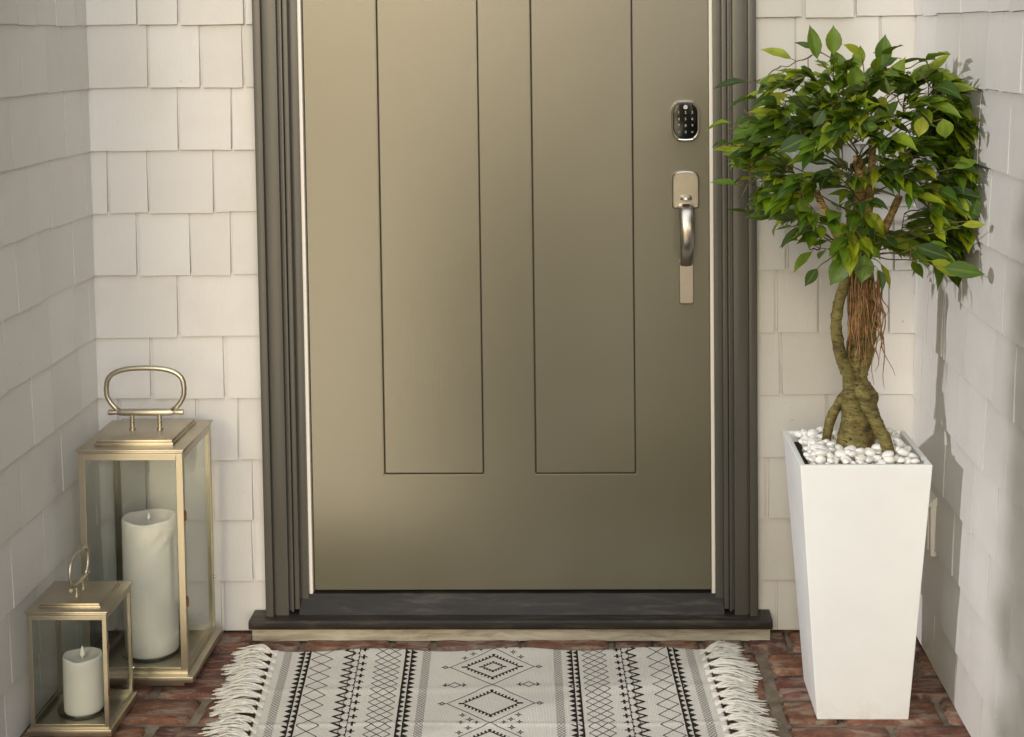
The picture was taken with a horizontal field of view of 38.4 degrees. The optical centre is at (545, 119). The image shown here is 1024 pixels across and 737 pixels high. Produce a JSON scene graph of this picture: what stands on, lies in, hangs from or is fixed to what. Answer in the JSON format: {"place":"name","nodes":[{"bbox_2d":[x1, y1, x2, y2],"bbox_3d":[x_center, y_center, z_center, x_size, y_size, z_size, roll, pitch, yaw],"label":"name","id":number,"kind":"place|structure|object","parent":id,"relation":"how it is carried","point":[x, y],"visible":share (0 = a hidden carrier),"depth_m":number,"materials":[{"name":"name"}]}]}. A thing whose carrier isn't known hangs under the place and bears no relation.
{"place":"outdoors","nodes":[
{"label":"outdoors","id":0,"kind":"place"},
{"bbox_2d":[20,609,970,736],"bbox_3d":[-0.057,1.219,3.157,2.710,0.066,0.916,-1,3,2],"label":"porch floor","id":1,"kind":"structure","parent":0,"point":[167,708],"depth_m":3.08,"materials":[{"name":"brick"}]},
{"bbox_2d":[0,0,103,736],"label":"shingle wall","id":2,"kind":"structure","parent":1,"relation":"on","point":[48,400],"depth_m":3.04,"materials":[{"name":"white wood"}]},
{"bbox_2d":[24,546,137,736],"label":"lantern","id":3,"kind":"object","parent":1,"relation":"on","point":[80,598],"visible":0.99,"depth_m":2.90,"materials":[{"name":"gold metal"}]},
{"bbox_2d":[62,704,110,720],"bbox_3d":[-0.926,1.183,2.951,0.104,0.010,0.104,-1,3,2],"label":"candle dish","id":4,"kind":"object","parent":3,"relation":"on","point":[85,716],"visible":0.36,"depth_m":2.91,"materials":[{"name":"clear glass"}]},
{"bbox_2d":[62,645,103,716],"bbox_3d":[-0.927,1.119,2.947,0.077,0.130,0.077,-1,3,2],"label":"candle","id":5,"kind":"object","parent":4,"relation":"on","point":[83,688],"visible":1,"depth_m":2.92,"materials":[{"name":"beige wax"}]},
{"bbox_2d":[75,365,222,685],"bbox_3d":[-0.864,0.864,3.199,0.248,0.664,0.262,-1,3,2],"label":"lantern","id":6,"kind":"object","parent":1,"relation":"on","point":[159,437],"visible":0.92,"depth_m":3.15,"materials":[{"name":"gold metal"}]},
{"bbox_2d":[119,649,177,662],"bbox_3d":[-0.860,1.159,3.216,0.140,0.010,0.140,-1,3,2],"label":"candle dish","id":7,"kind":"object","parent":6,"relation":"on","point":[150,660],"visible":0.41,"depth_m":3.16,"materials":[{"name":"clear glass"}]},
{"bbox_2d":[121,508,178,659],"bbox_3d":[-0.862,1.007,3.208,0.115,0.304,0.115,-1,3,2],"label":"candle","id":8,"kind":"object","parent":7,"relation":"on","point":[149,551],"visible":0.94,"depth_m":3.16,"materials":[{"name":"beige wax"}]},
{"bbox_2d":[198,640,778,736],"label":"fringed rug","id":9,"kind":"object","parent":1,"relation":"on","point":[546,692],"visible":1,"depth_m":3.04,"materials":[{"name":"fabric"}]},
{"bbox_2d":[85,0,915,630],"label":"shingle wall","id":10,"kind":"structure","parent":1,"relation":"on","point":[171,152],"depth_m":3.34,"materials":[{"name":"white wood"}]},
{"bbox_2d":[252,0,757,616],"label":"door frame","id":11,"kind":"object","parent":10,"relation":"attached to","point":[284,284],"visible":0.8,"depth_m":3.31,"materials":[{"name":"paint"}]},
{"bbox_2d":[303,0,710,589],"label":"front door","id":12,"kind":"structure","parent":11,"relation":"attached to","point":[508,247],"depth_m":3.34,"materials":[{"name":"paint"}]},
{"bbox_2d":[303,0,710,589],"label":"door slab","id":13,"kind":"structure","parent":12,"relation":"in","point":[509,525],"depth_m":3.35,"materials":[{"name":"paint"}]},
{"bbox_2d":[248,588,772,640],"bbox_3d":[-0.079,1.132,3.366,1.180,0.089,0.130,-1,3,2],"label":"door sill","id":14,"kind":"structure","parent":1,"relation":"on","point":[581,614],"depth_m":3.33,"materials":[{"name":"paint"}]},
{"bbox_2d":[783,430,931,718],"bbox_3d":[0.631,0.927,2.997,0.256,0.525,0.256,-1,3,2],"label":"planter","id":15,"kind":"object","parent":1,"relation":"on","point":[858,531],"visible":0.93,"depth_m":2.89,"materials":[{"name":"white ceramic"}]},
{"bbox_2d":[794,442,903,463],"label":"soil","id":16,"kind":"structure","parent":15,"relation":"in","point":[798,446],"depth_m":3.02,"materials":[{"name":"black soil"}]},
{"bbox_2d":[794,431,801,438],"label":"pebble","id":17,"kind":"object","parent":16,"relation":"on","point":[797,434],"visible":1,"depth_m":3.07,"materials":[{"name":"white stone"}]},
{"bbox_2d":[807,428,818,436],"bbox_3d":[0.557,0.654,3.057,0.025,0.020,0.026,-8,16,16],"label":"pebble","id":18,"kind":"object","parent":16,"relation":"on","point":[813,432],"visible":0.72,"depth_m":3.05,"materials":[{"name":"white stone"}]},
{"bbox_2d":[809,443,819,449],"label":"pebble","id":19,"kind":"object","parent":16,"relation":"on","point":[813,446],"visible":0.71,"depth_m":2.95,"materials":[{"name":"white stone"}]},
{"bbox_2d":[835,444,843,449],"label":"pebble","id":20,"kind":"object","parent":16,"relation":"on","point":[838,446],"visible":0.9,"depth_m":2.93,"materials":[{"name":"white stone"}]},
{"bbox_2d":[705,25,985,463],"bbox_3d":[0.580,0.261,2.906,0.516,0.898,0.563,-1,3,2],"label":"ficus tree","id":21,"kind":"object","parent":16,"relation":"on","point":[945,128],"visible":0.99,"depth_m":2.81,"materials":[{"name":"green plant"}]},
{"bbox_2d":[842,458,848,463],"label":"pebble","id":22,"kind":"object","parent":16,"relation":"on","point":[845,460],"visible":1,"depth_m":2.88,"materials":[{"name":"white stone"}]},
{"bbox_2d":[841,455,851,460],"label":"pebble","id":23,"kind":"object","parent":16,"relation":"on","point":[848,457],"visible":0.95,"depth_m":2.89,"materials":[{"name":"white stone"}]},
{"bbox_2d":[834,449,846,457],"bbox_3d":[0.585,0.661,2.907,0.027,0.017,0.023,-4,4,18],"label":"pebble","id":24,"kind":"object","parent":23,"relation":"on","point":[839,453],"visible":1,"depth_m":2.90,"materials":[{"name":"white stone"}]},
{"bbox_2d":[849,450,856,456],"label":"pebble","id":25,"kind":"object","parent":16,"relation":"on","point":[853,453],"visible":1,"depth_m":2.89,"materials":[{"name":"white stone"}]},
{"bbox_2d":[872,455,881,462],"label":"pebble","id":26,"kind":"object","parent":16,"relation":"on","point":[876,458],"visible":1,"depth_m":2.89,"materials":[{"name":"white stone"}]},
{"bbox_2d":[884,455,894,463],"bbox_3d":[0.676,0.669,2.887,0.022,0.020,0.022,0,3,15],"label":"pebble","id":27,"kind":"object","parent":16,"relation":"on","point":[888,459],"visible":0.94,"depth_m":2.88,"materials":[{"name":"white stone"}]},
{"bbox_2d":[905,452,917,458],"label":"pebble","id":28,"kind":"object","parent":16,"relation":"on","point":[912,455],"visible":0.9,"depth_m":2.90,"materials":[{"name":"white stone"}]},
{"label":"pebble","id":29,"kind":"object","parent":16,"relation":"on","visible":0},
{"bbox_2d":[903,457,911,463],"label":"pebble","id":30,"kind":"object","parent":29,"relation":"on","point":[907,460],"visible":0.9,"depth_m":2.88,"materials":[{"name":"white stone"}]},
{"bbox_2d":[910,458,919,463],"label":"pebble","id":31,"kind":"object","parent":29,"relation":"on","point":[915,461],"visible":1,"depth_m":2.87,"materials":[{"name":"white stone"}]},
{"label":"pebble","id":32,"kind":"object","parent":16,"relation":"on","visible":0},
{"bbox_2d":[855,459,863,463],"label":"pebble","id":33,"kind":"object","parent":32,"relation":"on","point":[858,461],"visible":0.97,"depth_m":2.88,"materials":[{"name":"white stone"}]},
{"label":"pebble","id":34,"kind":"object","parent":16,"relation":"on","visible":0},
{"bbox_2d":[866,457,872,462],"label":"pebble","id":35,"kind":"object","parent":34,"relation":"on","point":[869,459],"visible":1,"depth_m":2.88,"materials":[{"name":"white stone"}]},
{"label":"pebble","id":36,"kind":"object","parent":16,"relation":"on","visible":0},
{"bbox_2d":[827,458,834,463],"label":"pebble","id":37,"kind":"object","parent":36,"relation":"on","point":[830,460],"visible":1,"depth_m":2.88,"materials":[{"name":"white stone"}]},
{"label":"pebble","id":38,"kind":"object","parent":16,"relation":"on","visible":0},
{"bbox_2d":[815,456,825,463],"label":"pebble","id":39,"kind":"object","parent":38,"relation":"on","point":[820,459],"visible":0.93,"depth_m":2.89,"materials":[{"name":"white stone"}]},
{"bbox_2d":[815,449,827,456],"bbox_3d":[0.545,0.658,2.898,0.028,0.017,0.020,-6,-20,-7],"label":"pebble","id":40,"kind":"object","parent":39,"relation":"on","point":[821,452],"visible":1,"depth_m":2.89,"materials":[{"name":"white stone"}]},
{"label":"pebble","id":41,"kind":"object","parent":16,"relation":"on","visible":0},
{"bbox_2d":[803,452,810,457],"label":"pebble","id":42,"kind":"object","parent":41,"relation":"on","point":[805,454],"visible":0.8,"depth_m":2.93,"materials":[{"name":"white stone"}]},
{"label":"pebble","id":43,"kind":"object","parent":16,"relation":"on","visible":0},
{"bbox_2d":[808,457,815,462],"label":"pebble","id":44,"kind":"object","parent":43,"relation":"on","point":[811,459],"visible":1,"depth_m":2.89,"materials":[{"name":"white stone"}]},
{"label":"pebble","id":45,"kind":"object","parent":16,"relation":"on","visible":0},
{"bbox_2d":[878,459,885,463],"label":"pebble","id":46,"kind":"object","parent":45,"relation":"on","point":[881,461],"visible":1,"depth_m":2.88,"materials":[{"name":"white stone"}]},
{"label":"pebble","id":47,"kind":"object","parent":16,"relation":"on","visible":0},
{"bbox_2d":[897,457,904,462],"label":"pebble","id":48,"kind":"object","parent":47,"relation":"on","point":[900,459],"visible":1,"depth_m":2.88,"materials":[{"name":"white stone"}]},
{"label":"pebble","id":49,"kind":"object","parent":16,"relation":"on","visible":0},
{"bbox_2d":[871,443,881,452],"bbox_3d":[0.663,0.656,2.932,0.024,0.020,0.024,1,4,24],"label":"pebble","id":50,"kind":"object","parent":49,"relation":"on","point":[875,446],"visible":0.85,"depth_m":2.92,"materials":[{"name":"white stone"}]},
{"bbox_2d":[912,0,1023,736],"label":"shingle wall","id":51,"kind":"structure","parent":1,"relation":"on","point":[968,395],"depth_m":2.75,"materials":[{"name":"white wood"}]},
{"bbox_2d":[925,489,936,556],"bbox_3d":[0.823,0.862,3.164,0.020,0.130,0.100,-1,3,2],"label":"outlet box","id":52,"kind":"object","parent":51,"relation":"attached to","point":[930,537],"visible":0.48,"depth_m":3.12,"materials":[{"name":"paint"}]},
{"bbox_2d":[925,510,928,549],"bbox_3d":[0.817,0.873,3.165,0.003,0.084,0.072,-1,3,2],"label":"cover door","id":53,"kind":"structure","parent":52,"relation":"in","point":[927,530],"depth_m":3.13,"materials":[{"name":"paint"}]},
{"label":"pebble","id":54,"kind":"object","parent":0,"visible":0},
{"bbox_2d":[854,454,865,461],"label":"pebble","id":55,"kind":"object","parent":54,"relation":"on","point":[861,457],"visible":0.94,"depth_m":2.90,"materials":[{"name":"white stone"}]},
{"bbox_2d":[854,448,864,454],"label":"pebble","id":56,"kind":"object","parent":55,"relation":"on","point":[860,451],"visible":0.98,"depth_m":2.90,"materials":[{"name":"white stone"}]},
{"label":"pebble","id":57,"kind":"object","parent":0,"visible":0},
{"bbox_2d":[882,450,893,458],"bbox_3d":[0.675,0.661,2.897,0.024,0.017,0.028,-28,-6,-17],"label":"pebble","id":58,"kind":"object","parent":57,"relation":"on","point":[888,452],"visible":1,"depth_m":2.89,"materials":[{"name":"white stone"}]},
{"label":"pebble","id":59,"kind":"object","parent":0,"visible":0},
{"bbox_2d":[807,437,818,443],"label":"pebble","id":60,"kind":"object","parent":59,"relation":"on","point":[813,438],"visible":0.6,"depth_m":2.99,"materials":[{"name":"white stone"}]},
{"label":"pebble","id":61,"kind":"object","parent":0,"visible":0},
{"bbox_2d":[893,438,903,446],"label":"pebble","id":62,"kind":"object","parent":61,"relation":"on","point":[898,442],"visible":0.81,"depth_m":2.96,"materials":[{"name":"white stone"}]},
{"label":"pebble","id":63,"kind":"object","parent":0,"visible":0},
{"bbox_2d":[843,445,856,450],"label":"pebble","id":64,"kind":"object","parent":63,"relation":"on","point":[852,447],"visible":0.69,"depth_m":2.92,"materials":[{"name":"white stone"}]},
{"label":"pebble","id":65,"kind":"object","parent":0,"visible":0},
{"bbox_2d":[825,441,835,447],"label":"pebble","id":66,"kind":"object","parent":65,"relation":"on","point":[828,443],"visible":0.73,"depth_m":2.96,"materials":[{"name":"white stone"}]},
{"label":"pebble","id":67,"kind":"object","parent":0,"visible":0},
{"bbox_2d":[864,447,875,456],"bbox_3d":[0.641,0.658,2.907,0.026,0.017,0.021,12,7,26],"label":"pebble","id":68,"kind":"object","parent":67,"relation":"on","point":[870,452],"visible":1,"depth_m":2.90,"materials":[{"name":"white stone"}]},
{"label":"pebble","id":69,"kind":"object","parent":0,"visible":0},
{"bbox_2d":[826,451,833,457],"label":"pebble","id":70,"kind":"object","parent":69,"relation":"on","point":[829,454],"visible":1,"depth_m":2.89,"materials":[{"name":"white stone"}]},
{"label":"pebble","id":71,"kind":"object","parent":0,"visible":0},
{"bbox_2d":[816,426,823,432],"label":"pebble","id":72,"kind":"object","parent":71,"relation":"on","point":[820,429],"visible":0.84,"depth_m":3.06,"materials":[{"name":"white stone"}]},
{"label":"pebble","id":73,"kind":"object","parent":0,"visible":0},
{"bbox_2d":[897,448,909,455],"bbox_3d":[0.707,0.657,2.901,0.026,0.016,0.018,15,8,-8],"label":"pebble","id":74,"kind":"object","parent":73,"relation":"on","point":[903,452],"visible":1,"depth_m":2.89,"materials":[{"name":"white stone"}]},
{"label":"pebble","id":75,"kind":"object","parent":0,"visible":0},
{"bbox_2d":[801,430,807,435],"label":"pebble","id":76,"kind":"object","parent":75,"relation":"on","point":[804,433],"visible":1,"depth_m":3.05,"materials":[{"name":"white stone"}]}
]}

